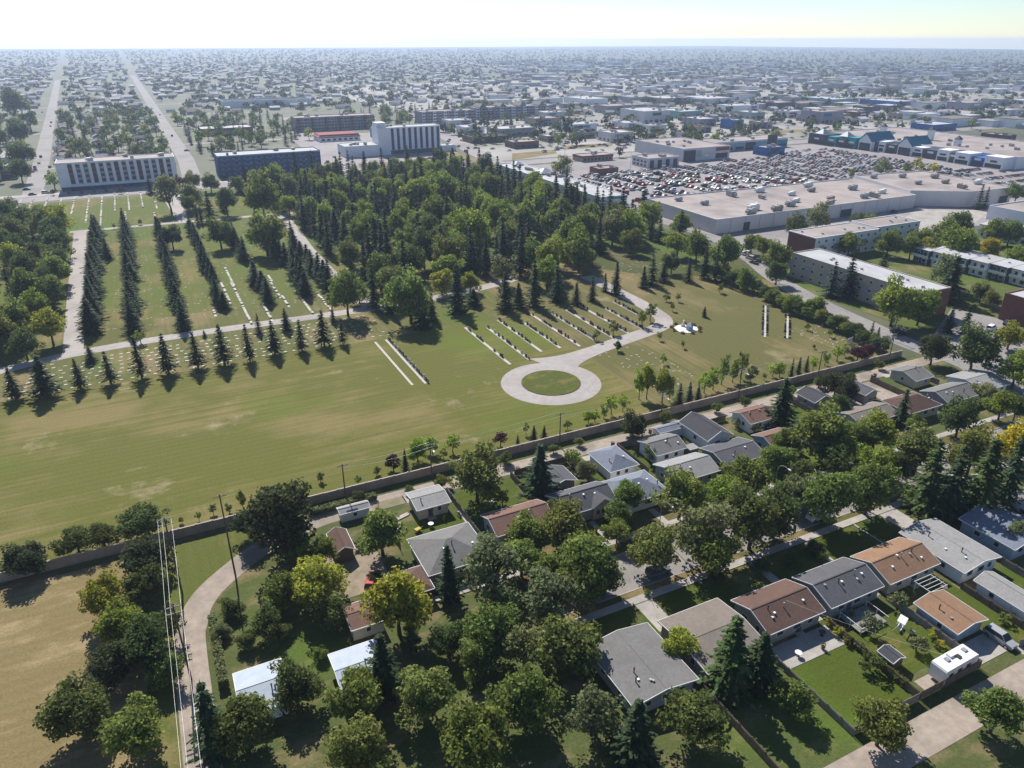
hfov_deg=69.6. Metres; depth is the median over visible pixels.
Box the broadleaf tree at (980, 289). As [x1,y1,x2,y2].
[967,278,990,302]
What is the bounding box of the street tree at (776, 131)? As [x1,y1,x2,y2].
[771,128,782,136]
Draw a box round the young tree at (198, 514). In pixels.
[194,512,200,520]
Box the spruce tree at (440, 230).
[432,220,444,261]
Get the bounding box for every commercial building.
[0,151,26,163]
[0,163,18,179]
[441,117,471,126]
[456,124,483,133]
[463,132,508,143]
[487,125,535,136]
[505,138,538,148]
[525,115,559,125]
[535,109,564,117]
[539,132,555,141]
[559,121,596,133]
[564,96,607,105]
[574,129,595,137]
[594,103,646,113]
[598,129,632,142]
[610,125,626,129]
[612,120,640,127]
[620,106,669,122]
[639,122,666,131]
[643,95,683,103]
[666,108,701,118]
[671,129,683,136]
[680,95,733,104]
[681,116,716,125]
[688,124,711,132]
[720,117,743,129]
[734,109,764,118]
[736,103,758,110]
[749,119,772,128]
[750,99,795,109]
[753,143,784,155]
[758,129,806,133]
[773,109,800,117]
[800,95,852,105]
[800,108,843,123]
[843,110,868,117]
[853,104,880,113]
[859,98,915,104]
[887,111,902,119]
[910,121,957,130]
[920,109,947,115]
[941,100,986,110]
[981,132,1016,139]
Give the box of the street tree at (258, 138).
[252,131,266,147]
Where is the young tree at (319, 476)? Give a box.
[316,472,324,481]
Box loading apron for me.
[906,206,987,230]
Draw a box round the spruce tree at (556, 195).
[549,176,560,202]
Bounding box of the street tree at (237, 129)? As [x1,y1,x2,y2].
[232,126,241,140]
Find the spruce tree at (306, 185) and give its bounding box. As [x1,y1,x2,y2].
[302,169,313,196]
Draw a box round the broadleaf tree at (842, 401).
[827,394,852,413]
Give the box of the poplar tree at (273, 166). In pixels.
[265,162,284,174]
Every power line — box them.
[170,609,186,759]
[789,601,953,657]
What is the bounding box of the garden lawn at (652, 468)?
[626,448,655,473]
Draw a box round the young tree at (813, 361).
[809,356,819,369]
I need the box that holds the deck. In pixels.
[839,601,888,634]
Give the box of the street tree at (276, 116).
[272,113,281,120]
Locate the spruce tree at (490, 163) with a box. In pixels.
[487,154,497,176]
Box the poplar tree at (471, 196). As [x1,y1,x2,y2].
[453,184,475,203]
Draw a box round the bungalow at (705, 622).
[657,598,759,684]
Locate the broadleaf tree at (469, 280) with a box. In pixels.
[460,271,481,292]
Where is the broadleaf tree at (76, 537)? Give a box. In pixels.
[47,524,94,556]
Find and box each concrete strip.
[374,342,413,385]
[385,339,426,383]
[464,327,510,364]
[487,328,530,359]
[497,320,542,351]
[521,322,560,347]
[530,314,580,346]
[551,313,593,340]
[565,310,614,338]
[578,305,628,333]
[605,308,641,328]
[764,306,765,336]
[786,315,788,338]
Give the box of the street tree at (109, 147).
[106,142,116,154]
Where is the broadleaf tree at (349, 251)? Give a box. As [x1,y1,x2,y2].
[332,236,361,267]
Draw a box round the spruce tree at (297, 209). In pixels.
[291,189,309,221]
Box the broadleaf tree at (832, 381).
[815,371,854,395]
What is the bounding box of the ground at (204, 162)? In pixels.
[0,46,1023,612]
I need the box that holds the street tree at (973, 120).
[966,117,977,128]
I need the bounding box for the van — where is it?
[805,507,831,522]
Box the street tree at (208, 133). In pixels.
[204,127,213,139]
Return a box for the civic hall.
[198,124,252,135]
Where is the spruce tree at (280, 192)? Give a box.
[276,179,285,210]
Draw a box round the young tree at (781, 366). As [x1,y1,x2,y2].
[776,361,785,376]
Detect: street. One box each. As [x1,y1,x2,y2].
[0,102,214,109]
[0,138,284,153]
[4,112,248,121]
[28,124,258,134]
[31,168,55,170]
[385,84,670,135]
[455,98,1019,128]
[461,82,821,129]
[526,421,1023,614]
[583,92,958,108]
[659,217,953,360]
[933,309,1023,397]
[954,344,1008,365]
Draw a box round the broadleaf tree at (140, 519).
[112,501,171,539]
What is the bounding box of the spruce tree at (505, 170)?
[503,165,510,184]
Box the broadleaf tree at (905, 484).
[895,482,917,502]
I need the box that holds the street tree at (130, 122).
[127,118,136,128]
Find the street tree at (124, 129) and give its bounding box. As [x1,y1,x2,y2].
[121,126,128,134]
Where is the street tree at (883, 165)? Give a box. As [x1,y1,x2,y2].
[872,159,892,172]
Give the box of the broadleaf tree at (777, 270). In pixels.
[765,260,789,284]
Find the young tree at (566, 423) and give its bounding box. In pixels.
[563,420,572,429]
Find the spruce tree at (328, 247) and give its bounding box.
[319,212,338,255]
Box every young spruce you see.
[401,449,410,472]
[530,425,536,440]
[539,425,547,437]
[672,383,685,404]
[684,382,694,401]
[694,385,702,399]
[702,307,706,316]
[787,358,794,376]
[795,357,802,373]
[803,356,809,370]
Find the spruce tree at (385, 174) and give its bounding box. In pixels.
[381,164,389,179]
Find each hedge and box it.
[207,613,229,688]
[308,491,377,515]
[852,639,908,687]
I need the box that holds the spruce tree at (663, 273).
[656,263,670,282]
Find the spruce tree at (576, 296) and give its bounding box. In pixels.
[568,283,581,304]
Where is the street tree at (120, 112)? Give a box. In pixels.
[117,108,123,117]
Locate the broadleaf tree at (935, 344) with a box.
[918,332,955,365]
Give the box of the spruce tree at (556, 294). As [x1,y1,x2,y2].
[546,262,566,303]
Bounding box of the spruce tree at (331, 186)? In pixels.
[327,174,339,211]
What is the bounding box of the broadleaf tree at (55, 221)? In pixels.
[37,214,66,239]
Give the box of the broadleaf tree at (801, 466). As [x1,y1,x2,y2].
[778,458,814,481]
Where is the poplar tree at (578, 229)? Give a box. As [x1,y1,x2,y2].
[561,222,591,264]
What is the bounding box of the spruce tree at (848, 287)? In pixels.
[833,258,859,299]
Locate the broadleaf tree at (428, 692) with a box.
[391,664,457,728]
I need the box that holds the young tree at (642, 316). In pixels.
[638,310,647,322]
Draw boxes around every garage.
[232,658,288,717]
[328,639,379,705]
[343,597,383,640]
[386,565,434,599]
[405,484,450,520]
[547,465,577,492]
[587,445,639,478]
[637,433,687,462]
[678,411,733,446]
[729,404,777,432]
[795,386,831,409]
[853,380,880,402]
[889,365,934,388]
[913,589,988,641]
[973,571,1023,619]
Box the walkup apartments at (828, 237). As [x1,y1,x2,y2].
[786,222,879,254]
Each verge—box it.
[0,525,233,589]
[143,529,263,767]
[447,151,495,164]
[512,150,556,159]
[563,143,613,149]
[565,109,588,116]
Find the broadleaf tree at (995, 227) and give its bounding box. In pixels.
[979,217,1009,237]
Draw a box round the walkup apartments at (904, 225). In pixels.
[851,215,919,244]
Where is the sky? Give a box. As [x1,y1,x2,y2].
[0,0,1023,48]
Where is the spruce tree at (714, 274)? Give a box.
[709,246,720,282]
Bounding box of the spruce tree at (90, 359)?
[83,346,100,364]
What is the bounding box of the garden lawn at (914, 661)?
[846,609,951,676]
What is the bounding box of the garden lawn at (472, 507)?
[453,480,528,525]
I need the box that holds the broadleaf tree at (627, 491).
[612,478,648,505]
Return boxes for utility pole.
[157,517,182,593]
[164,603,191,679]
[212,494,236,576]
[337,464,347,499]
[425,443,434,478]
[557,412,564,446]
[659,392,669,420]
[737,368,748,401]
[817,351,825,375]
[887,334,896,363]
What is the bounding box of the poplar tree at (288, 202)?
[278,195,297,214]
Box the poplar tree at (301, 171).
[298,167,312,177]
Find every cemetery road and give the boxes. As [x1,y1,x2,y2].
[0,277,518,373]
[62,231,86,356]
[70,212,292,232]
[165,193,187,222]
[275,213,370,308]
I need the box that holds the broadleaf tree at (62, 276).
[36,251,72,277]
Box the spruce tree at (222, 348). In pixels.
[208,324,235,364]
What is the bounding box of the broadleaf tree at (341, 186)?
[335,177,357,209]
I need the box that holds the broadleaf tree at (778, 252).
[759,238,792,264]
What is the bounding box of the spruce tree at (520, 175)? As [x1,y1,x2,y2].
[516,164,523,184]
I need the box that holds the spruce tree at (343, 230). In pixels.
[335,216,352,261]
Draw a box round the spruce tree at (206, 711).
[185,680,238,767]
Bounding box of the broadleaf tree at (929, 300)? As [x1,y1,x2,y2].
[906,286,942,325]
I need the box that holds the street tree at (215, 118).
[210,114,218,121]
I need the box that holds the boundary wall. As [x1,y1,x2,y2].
[0,350,902,582]
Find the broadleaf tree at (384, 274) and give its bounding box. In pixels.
[374,265,408,293]
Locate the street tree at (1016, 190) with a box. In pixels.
[1006,182,1023,201]
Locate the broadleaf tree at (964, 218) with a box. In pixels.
[946,210,974,229]
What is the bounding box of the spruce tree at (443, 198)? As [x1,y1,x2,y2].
[440,188,447,219]
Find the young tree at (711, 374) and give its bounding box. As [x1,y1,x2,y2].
[707,367,724,389]
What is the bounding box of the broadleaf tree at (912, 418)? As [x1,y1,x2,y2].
[904,412,927,430]
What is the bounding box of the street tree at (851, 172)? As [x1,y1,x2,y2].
[848,167,854,176]
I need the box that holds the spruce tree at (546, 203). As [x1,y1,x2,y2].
[537,190,548,231]
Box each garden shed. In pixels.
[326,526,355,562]
[336,500,370,522]
[652,421,682,435]
[684,443,698,454]
[876,644,905,667]
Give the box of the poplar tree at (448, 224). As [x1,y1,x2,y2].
[441,215,454,229]
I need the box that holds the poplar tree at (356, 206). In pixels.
[345,201,359,219]
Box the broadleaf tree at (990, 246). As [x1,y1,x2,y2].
[980,237,1002,255]
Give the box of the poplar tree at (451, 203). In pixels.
[447,196,457,211]
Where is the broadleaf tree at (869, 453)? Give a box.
[850,442,896,473]
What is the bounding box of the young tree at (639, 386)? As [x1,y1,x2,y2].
[633,368,645,398]
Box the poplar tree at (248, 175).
[245,169,255,182]
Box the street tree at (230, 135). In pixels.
[222,130,234,141]
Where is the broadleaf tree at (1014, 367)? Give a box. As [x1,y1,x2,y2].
[993,348,1023,388]
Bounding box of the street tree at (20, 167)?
[6,158,32,182]
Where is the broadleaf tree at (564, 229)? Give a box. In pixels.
[552,217,586,243]
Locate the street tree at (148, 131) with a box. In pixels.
[142,128,153,139]
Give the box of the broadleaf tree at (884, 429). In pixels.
[855,406,900,448]
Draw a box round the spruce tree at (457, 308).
[442,264,473,316]
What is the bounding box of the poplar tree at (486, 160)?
[477,152,495,170]
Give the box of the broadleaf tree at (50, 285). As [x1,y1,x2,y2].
[31,274,67,308]
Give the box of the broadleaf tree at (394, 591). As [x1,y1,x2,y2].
[358,565,433,635]
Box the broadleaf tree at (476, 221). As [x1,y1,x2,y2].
[447,207,493,239]
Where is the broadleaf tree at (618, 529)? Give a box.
[600,517,630,543]
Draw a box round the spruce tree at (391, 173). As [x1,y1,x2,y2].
[388,169,396,200]
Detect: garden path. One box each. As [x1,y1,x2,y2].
[589,521,606,539]
[648,508,667,522]
[749,561,825,620]
[805,542,880,595]
[854,524,882,542]
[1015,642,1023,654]
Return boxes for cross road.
[22,80,59,196]
[130,75,201,181]
[283,117,347,172]
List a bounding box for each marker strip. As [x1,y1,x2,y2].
[70,197,75,214]
[85,194,89,222]
[100,194,102,225]
[114,193,115,210]
[219,281,231,303]
[224,267,235,286]
[230,281,252,323]
[261,303,273,321]
[269,280,281,297]
[281,295,289,306]
[300,296,313,313]
[316,292,331,310]
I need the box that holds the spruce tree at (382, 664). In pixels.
[365,633,404,706]
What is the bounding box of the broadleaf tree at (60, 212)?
[41,202,76,228]
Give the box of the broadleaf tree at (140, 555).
[115,534,176,576]
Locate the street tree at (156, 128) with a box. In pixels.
[152,124,159,135]
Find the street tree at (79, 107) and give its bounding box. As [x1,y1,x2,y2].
[73,106,83,114]
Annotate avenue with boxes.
[0,126,1006,202]
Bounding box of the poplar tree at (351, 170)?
[346,165,360,180]
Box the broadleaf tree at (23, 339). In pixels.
[3,325,46,360]
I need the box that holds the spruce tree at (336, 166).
[332,156,343,177]
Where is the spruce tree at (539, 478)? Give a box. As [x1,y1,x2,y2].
[515,442,565,501]
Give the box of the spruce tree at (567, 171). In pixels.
[561,169,569,196]
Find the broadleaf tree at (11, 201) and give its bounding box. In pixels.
[1,196,17,206]
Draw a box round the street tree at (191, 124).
[189,121,195,130]
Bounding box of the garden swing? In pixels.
[893,614,908,634]
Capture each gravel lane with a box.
[174,464,509,767]
[504,357,948,473]
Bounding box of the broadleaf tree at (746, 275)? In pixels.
[735,266,757,289]
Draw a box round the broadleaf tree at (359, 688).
[322,663,383,718]
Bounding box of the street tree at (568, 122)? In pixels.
[557,116,575,136]
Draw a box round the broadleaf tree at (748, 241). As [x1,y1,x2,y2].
[742,233,761,250]
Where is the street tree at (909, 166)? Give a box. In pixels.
[902,162,914,171]
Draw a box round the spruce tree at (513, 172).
[508,161,521,189]
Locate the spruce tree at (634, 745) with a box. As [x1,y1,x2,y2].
[602,698,667,767]
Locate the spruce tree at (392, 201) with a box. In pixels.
[386,198,396,220]
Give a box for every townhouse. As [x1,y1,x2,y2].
[913,244,945,265]
[930,247,967,266]
[951,251,986,272]
[968,254,1006,278]
[977,222,1004,238]
[988,258,1023,282]
[994,225,1023,242]
[1008,264,1023,286]
[1011,237,1023,245]
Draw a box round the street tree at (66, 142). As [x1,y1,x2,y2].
[62,140,72,149]
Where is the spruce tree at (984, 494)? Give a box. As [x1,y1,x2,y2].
[958,435,1015,514]
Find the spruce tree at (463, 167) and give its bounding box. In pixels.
[457,159,466,185]
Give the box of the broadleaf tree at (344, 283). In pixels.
[325,267,367,316]
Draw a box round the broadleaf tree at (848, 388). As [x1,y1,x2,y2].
[834,378,859,399]
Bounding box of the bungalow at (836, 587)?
[792,557,884,616]
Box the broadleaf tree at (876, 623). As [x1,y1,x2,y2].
[862,610,885,635]
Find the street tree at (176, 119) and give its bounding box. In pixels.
[170,114,181,124]
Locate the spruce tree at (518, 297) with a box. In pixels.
[511,282,528,307]
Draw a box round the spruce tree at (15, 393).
[0,368,27,399]
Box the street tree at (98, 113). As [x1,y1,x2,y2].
[93,109,103,119]
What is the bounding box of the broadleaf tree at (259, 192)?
[241,169,284,214]
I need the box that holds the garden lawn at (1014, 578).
[996,568,1023,589]
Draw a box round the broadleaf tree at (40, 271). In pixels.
[28,264,59,280]
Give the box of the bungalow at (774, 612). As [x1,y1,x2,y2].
[730,579,825,643]
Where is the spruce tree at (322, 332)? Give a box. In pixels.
[312,310,335,347]
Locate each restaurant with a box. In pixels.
[313,131,359,141]
[572,151,613,161]
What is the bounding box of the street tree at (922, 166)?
[918,163,925,170]
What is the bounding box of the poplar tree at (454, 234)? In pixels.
[444,231,469,254]
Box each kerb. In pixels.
[525,421,1018,586]
[564,455,1008,614]
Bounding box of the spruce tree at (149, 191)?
[144,175,155,193]
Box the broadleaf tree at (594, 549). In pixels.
[552,529,626,587]
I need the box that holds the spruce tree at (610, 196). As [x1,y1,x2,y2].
[604,185,613,216]
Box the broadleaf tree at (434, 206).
[419,192,454,219]
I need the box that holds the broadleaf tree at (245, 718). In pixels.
[208,691,278,758]
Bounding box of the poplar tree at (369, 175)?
[365,169,378,183]
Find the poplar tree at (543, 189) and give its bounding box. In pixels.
[531,180,548,201]
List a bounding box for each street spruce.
[183,121,187,133]
[188,130,192,143]
[283,129,289,144]
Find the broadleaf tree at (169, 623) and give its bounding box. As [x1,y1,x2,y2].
[145,610,186,639]
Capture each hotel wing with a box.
[337,141,379,157]
[441,142,455,151]
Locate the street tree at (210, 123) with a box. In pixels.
[202,117,214,125]
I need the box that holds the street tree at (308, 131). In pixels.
[303,127,312,139]
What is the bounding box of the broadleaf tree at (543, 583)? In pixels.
[520,564,585,631]
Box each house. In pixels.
[52,146,67,152]
[52,155,75,162]
[54,152,65,155]
[55,140,65,145]
[89,130,102,135]
[91,153,109,156]
[92,134,103,139]
[95,151,110,155]
[133,135,145,141]
[406,522,485,585]
[480,499,549,546]
[545,481,617,520]
[601,470,668,512]
[652,452,720,484]
[699,437,762,474]
[751,427,801,451]
[790,417,841,446]
[837,401,899,423]
[881,391,942,417]
[919,382,979,410]
[945,369,1009,399]
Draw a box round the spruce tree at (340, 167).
[337,151,345,178]
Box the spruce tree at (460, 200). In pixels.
[456,187,464,219]
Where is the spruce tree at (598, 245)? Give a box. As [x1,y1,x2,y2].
[591,216,609,254]
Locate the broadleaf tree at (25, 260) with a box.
[1,250,38,279]
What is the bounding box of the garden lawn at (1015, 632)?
[924,579,1023,641]
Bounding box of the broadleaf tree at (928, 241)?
[921,237,939,247]
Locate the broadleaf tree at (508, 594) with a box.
[481,577,524,619]
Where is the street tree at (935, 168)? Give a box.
[927,162,939,171]
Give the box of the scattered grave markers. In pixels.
[106,225,860,385]
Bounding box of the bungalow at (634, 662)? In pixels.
[593,622,698,712]
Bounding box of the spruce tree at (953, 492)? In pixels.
[930,443,974,524]
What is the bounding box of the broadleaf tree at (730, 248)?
[708,233,743,264]
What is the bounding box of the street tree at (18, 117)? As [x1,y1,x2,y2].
[16,112,21,120]
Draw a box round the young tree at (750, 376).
[744,365,759,384]
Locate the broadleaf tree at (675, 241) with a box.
[660,231,690,257]
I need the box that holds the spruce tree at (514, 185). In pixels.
[508,177,517,200]
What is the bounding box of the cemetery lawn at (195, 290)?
[0,188,463,335]
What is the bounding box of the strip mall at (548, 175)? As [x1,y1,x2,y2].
[498,161,626,205]
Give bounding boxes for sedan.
[749,260,758,263]
[889,329,905,335]
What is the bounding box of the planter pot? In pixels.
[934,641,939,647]
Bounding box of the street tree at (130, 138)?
[120,132,135,143]
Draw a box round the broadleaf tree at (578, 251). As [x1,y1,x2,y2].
[564,231,597,272]
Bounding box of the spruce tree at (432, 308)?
[427,292,438,322]
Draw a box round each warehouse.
[646,178,915,233]
[854,171,1009,206]
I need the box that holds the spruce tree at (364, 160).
[359,151,367,171]
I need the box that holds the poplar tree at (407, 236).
[393,222,414,245]
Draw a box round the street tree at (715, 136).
[711,133,719,138]
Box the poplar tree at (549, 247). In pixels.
[535,239,561,266]
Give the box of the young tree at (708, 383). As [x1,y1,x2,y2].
[696,371,712,392]
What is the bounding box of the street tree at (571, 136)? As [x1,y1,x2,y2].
[567,131,576,140]
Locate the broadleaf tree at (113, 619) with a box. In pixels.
[90,594,144,644]
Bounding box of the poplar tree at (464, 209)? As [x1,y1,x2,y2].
[458,205,467,214]
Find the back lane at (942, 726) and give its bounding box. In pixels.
[824,659,1023,767]
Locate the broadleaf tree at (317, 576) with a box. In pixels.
[289,554,350,607]
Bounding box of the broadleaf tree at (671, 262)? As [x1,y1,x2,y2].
[661,249,681,273]
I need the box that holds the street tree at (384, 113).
[380,111,386,119]
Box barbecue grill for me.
[819,629,825,636]
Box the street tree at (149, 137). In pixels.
[147,134,153,142]
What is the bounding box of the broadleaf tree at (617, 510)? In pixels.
[603,497,632,524]
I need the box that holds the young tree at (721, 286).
[717,283,723,292]
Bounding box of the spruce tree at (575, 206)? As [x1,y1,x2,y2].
[571,182,581,215]
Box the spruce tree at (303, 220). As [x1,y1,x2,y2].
[296,194,311,231]
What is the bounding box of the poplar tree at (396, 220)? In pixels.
[383,211,409,234]
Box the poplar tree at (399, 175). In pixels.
[393,172,410,182]
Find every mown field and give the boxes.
[0,315,662,569]
[474,263,892,408]
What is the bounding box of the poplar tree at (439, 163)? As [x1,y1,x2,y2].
[435,158,448,174]
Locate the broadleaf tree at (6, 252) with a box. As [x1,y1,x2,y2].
[0,241,25,264]
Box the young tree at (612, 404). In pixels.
[604,395,618,414]
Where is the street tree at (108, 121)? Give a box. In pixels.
[103,118,112,128]
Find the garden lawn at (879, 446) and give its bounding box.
[816,425,911,459]
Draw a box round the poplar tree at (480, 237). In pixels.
[467,229,492,262]
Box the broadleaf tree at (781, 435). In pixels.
[770,426,804,458]
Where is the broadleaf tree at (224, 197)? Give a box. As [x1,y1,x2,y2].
[214,187,238,214]
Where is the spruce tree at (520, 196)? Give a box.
[514,184,523,211]
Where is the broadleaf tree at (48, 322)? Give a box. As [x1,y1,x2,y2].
[27,306,67,345]
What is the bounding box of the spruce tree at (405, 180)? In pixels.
[403,169,408,183]
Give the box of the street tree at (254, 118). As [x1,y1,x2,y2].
[250,114,258,125]
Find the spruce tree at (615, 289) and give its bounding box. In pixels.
[608,263,623,295]
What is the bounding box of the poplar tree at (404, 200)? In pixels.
[394,197,415,212]
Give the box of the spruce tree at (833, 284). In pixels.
[816,261,843,297]
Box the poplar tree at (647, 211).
[637,201,662,230]
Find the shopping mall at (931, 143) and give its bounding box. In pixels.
[808,123,1023,169]
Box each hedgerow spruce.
[74,286,111,320]
[76,299,105,338]
[78,296,100,325]
[79,244,107,270]
[79,277,105,307]
[80,262,106,289]
[80,276,98,303]
[81,269,106,294]
[82,249,105,273]
[82,253,99,278]
[82,255,101,277]
[82,275,105,298]
[83,227,101,253]
[84,237,108,255]
[86,238,106,259]
[87,243,104,266]
[88,213,102,236]
[88,215,106,233]
[89,221,105,246]
[115,281,145,311]
[116,211,132,232]
[116,220,134,240]
[117,208,130,230]
[117,216,135,236]
[117,233,136,253]
[118,235,136,261]
[118,250,137,273]
[118,252,137,276]
[118,291,143,316]
[119,239,139,262]
[119,298,144,334]
[120,226,135,249]
[120,235,136,256]
[120,264,138,291]
[120,276,139,299]
[121,250,140,267]
[121,262,144,281]
[121,281,146,305]
[122,219,137,241]
[122,274,138,289]
[123,292,142,325]
[124,229,135,245]
[125,298,139,319]
[153,216,159,238]
[155,230,166,251]
[155,233,173,256]
[156,220,162,239]
[156,239,174,259]
[159,244,177,270]
[161,254,177,279]
[161,266,180,283]
[161,278,187,304]
[163,256,179,276]
[163,266,179,286]
[165,273,178,296]
[166,284,186,307]
[170,293,188,313]
[172,297,194,326]
[174,299,193,332]
[183,216,192,236]
[188,228,194,243]
[191,227,196,246]
[195,231,206,253]
[196,240,210,262]
[196,245,209,269]
[198,251,210,274]
[203,257,215,277]
[206,262,219,281]
[209,274,223,298]
[210,276,220,305]
[215,290,233,311]
[227,227,239,248]
[234,236,256,262]
[234,238,241,256]
[244,261,263,279]
[247,268,259,287]
[250,271,272,290]
[257,277,277,298]
[259,278,277,303]
[269,230,278,258]
[273,239,287,262]
[277,242,296,266]
[285,221,297,244]
[285,246,295,273]
[285,258,306,279]
[287,229,297,255]
[289,251,311,285]
[291,259,312,290]
[295,241,304,259]
[295,268,315,297]
[300,244,308,264]
[302,249,317,270]
[306,256,316,275]
[311,252,321,279]
[313,259,327,286]
[318,259,333,291]
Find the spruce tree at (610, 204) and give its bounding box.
[603,199,613,237]
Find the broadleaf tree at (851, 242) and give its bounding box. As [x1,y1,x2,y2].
[838,231,862,256]
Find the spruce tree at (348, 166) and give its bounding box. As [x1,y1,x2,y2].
[343,152,353,177]
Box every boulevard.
[518,414,1023,584]
[558,456,1009,623]
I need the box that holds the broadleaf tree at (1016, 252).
[1003,244,1023,261]
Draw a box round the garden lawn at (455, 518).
[398,512,464,548]
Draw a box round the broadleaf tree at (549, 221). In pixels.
[539,207,573,235]
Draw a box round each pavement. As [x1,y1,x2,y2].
[431,412,1013,602]
[498,456,1023,652]
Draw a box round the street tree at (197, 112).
[193,109,201,116]
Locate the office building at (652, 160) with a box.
[632,153,679,168]
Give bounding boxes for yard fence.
[447,487,486,540]
[510,470,533,499]
[514,457,566,475]
[567,459,595,481]
[617,442,648,472]
[618,433,655,446]
[702,684,778,767]
[711,415,725,422]
[773,656,855,736]
[790,397,818,411]
[827,617,921,699]
[855,693,919,733]
[870,376,905,394]
[886,593,982,667]
[920,660,981,699]
[930,377,939,384]
[960,582,1023,628]
[1001,557,1023,576]
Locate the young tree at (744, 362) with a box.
[734,350,749,377]
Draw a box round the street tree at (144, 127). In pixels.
[140,121,147,130]
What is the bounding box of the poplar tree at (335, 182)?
[332,175,346,188]
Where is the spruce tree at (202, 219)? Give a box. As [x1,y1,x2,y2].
[198,204,204,223]
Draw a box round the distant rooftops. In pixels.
[0,58,1023,128]
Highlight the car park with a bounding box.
[531,144,1023,247]
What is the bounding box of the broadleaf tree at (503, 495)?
[492,486,508,506]
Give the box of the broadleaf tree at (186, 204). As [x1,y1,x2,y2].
[180,195,197,213]
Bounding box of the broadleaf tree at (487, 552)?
[459,530,528,601]
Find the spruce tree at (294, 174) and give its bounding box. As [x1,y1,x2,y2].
[293,167,299,197]
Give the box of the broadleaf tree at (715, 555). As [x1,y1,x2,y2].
[690,524,745,576]
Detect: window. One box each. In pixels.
[645,699,651,706]
[661,690,672,700]
[690,657,694,665]
[715,152,727,157]
[742,611,747,620]
[755,624,759,632]
[792,623,801,629]
[809,139,823,144]
[886,148,894,152]
[912,152,921,156]
[922,154,935,158]
[937,156,946,160]
[939,561,945,568]
[954,159,967,164]
[971,161,981,165]
[973,529,980,537]
[977,564,984,571]
[984,163,1000,168]
[988,592,994,598]
[993,540,999,547]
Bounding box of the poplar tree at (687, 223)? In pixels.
[669,211,693,232]
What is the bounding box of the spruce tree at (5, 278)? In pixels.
[2,268,16,300]
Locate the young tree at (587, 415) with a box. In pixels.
[582,410,592,422]
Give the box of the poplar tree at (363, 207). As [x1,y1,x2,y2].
[355,198,373,217]
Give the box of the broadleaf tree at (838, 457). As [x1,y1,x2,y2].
[818,443,856,473]
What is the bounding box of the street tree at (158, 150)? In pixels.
[155,147,163,153]
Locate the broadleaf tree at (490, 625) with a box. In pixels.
[457,601,523,668]
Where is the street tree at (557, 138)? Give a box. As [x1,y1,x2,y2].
[553,133,562,143]
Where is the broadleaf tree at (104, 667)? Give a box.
[84,639,135,695]
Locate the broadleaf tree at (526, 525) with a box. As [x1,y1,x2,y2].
[504,508,548,550]
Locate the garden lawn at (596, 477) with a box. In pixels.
[590,473,604,481]
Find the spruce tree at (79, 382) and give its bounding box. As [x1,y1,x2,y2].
[68,359,93,388]
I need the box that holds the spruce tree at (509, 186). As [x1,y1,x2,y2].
[505,169,511,200]
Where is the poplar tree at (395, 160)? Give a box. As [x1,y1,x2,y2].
[388,157,399,163]
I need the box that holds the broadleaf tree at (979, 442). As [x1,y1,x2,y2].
[943,424,1001,477]
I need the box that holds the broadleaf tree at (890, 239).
[876,227,903,254]
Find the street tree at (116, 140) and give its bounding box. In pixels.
[107,135,123,151]
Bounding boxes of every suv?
[364,572,375,590]
[645,564,671,578]
[745,255,755,259]
[983,622,1018,649]
[986,324,996,330]
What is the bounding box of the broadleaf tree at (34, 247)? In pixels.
[20,240,41,258]
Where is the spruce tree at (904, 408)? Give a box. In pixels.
[893,388,911,428]
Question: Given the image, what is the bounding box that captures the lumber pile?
[396,512,409,519]
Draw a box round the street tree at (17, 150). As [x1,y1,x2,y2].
[5,141,36,160]
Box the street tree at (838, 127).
[832,123,841,130]
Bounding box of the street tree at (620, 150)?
[615,147,624,157]
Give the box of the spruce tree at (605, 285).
[601,273,607,291]
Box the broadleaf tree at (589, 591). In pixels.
[556,552,608,612]
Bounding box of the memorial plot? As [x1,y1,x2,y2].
[674,320,697,332]
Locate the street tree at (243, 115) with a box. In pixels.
[238,112,245,122]
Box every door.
[428,508,432,516]
[743,222,749,229]
[840,209,851,216]
[846,601,851,610]
[999,196,1007,202]
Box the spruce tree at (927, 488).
[897,438,951,520]
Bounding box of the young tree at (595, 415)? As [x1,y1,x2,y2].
[590,409,601,419]
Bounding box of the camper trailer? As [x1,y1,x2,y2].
[928,644,978,684]
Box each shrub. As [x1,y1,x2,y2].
[209,620,233,638]
[216,596,246,623]
[233,627,256,650]
[271,622,292,637]
[309,644,329,658]
[351,490,365,498]
[353,537,361,548]
[366,570,382,582]
[401,621,418,634]
[404,485,413,491]
[434,473,449,486]
[499,451,511,465]
[547,444,561,452]
[573,437,584,445]
[643,588,651,595]
[659,409,672,421]
[708,571,725,583]
[711,403,724,411]
[714,263,730,279]
[725,269,738,284]
[732,418,741,426]
[733,276,745,286]
[739,396,751,406]
[749,423,762,432]
[750,279,763,293]
[752,559,772,574]
[758,284,776,298]
[763,287,780,303]
[774,294,786,307]
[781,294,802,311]
[787,301,804,314]
[789,385,796,397]
[800,306,814,318]
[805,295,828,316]
[806,537,827,553]
[813,308,829,322]
[813,378,822,387]
[815,551,829,559]
[823,616,834,624]
[825,315,838,328]
[831,314,849,329]
[832,625,844,635]
[838,321,854,335]
[843,634,854,644]
[845,372,856,380]
[846,322,866,337]
[846,346,870,360]
[846,611,855,617]
[854,328,870,344]
[864,343,875,357]
[866,332,880,346]
[869,335,892,351]
[874,359,885,367]
[927,627,937,637]
[937,639,944,647]
[997,611,1012,623]
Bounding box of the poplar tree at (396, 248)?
[391,240,412,252]
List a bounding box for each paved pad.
[321,540,387,599]
[370,496,405,510]
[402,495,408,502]
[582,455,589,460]
[635,598,667,631]
[772,625,845,668]
[826,392,861,406]
[870,385,896,399]
[879,371,890,377]
[879,509,916,528]
[914,674,938,689]
[963,633,1008,663]

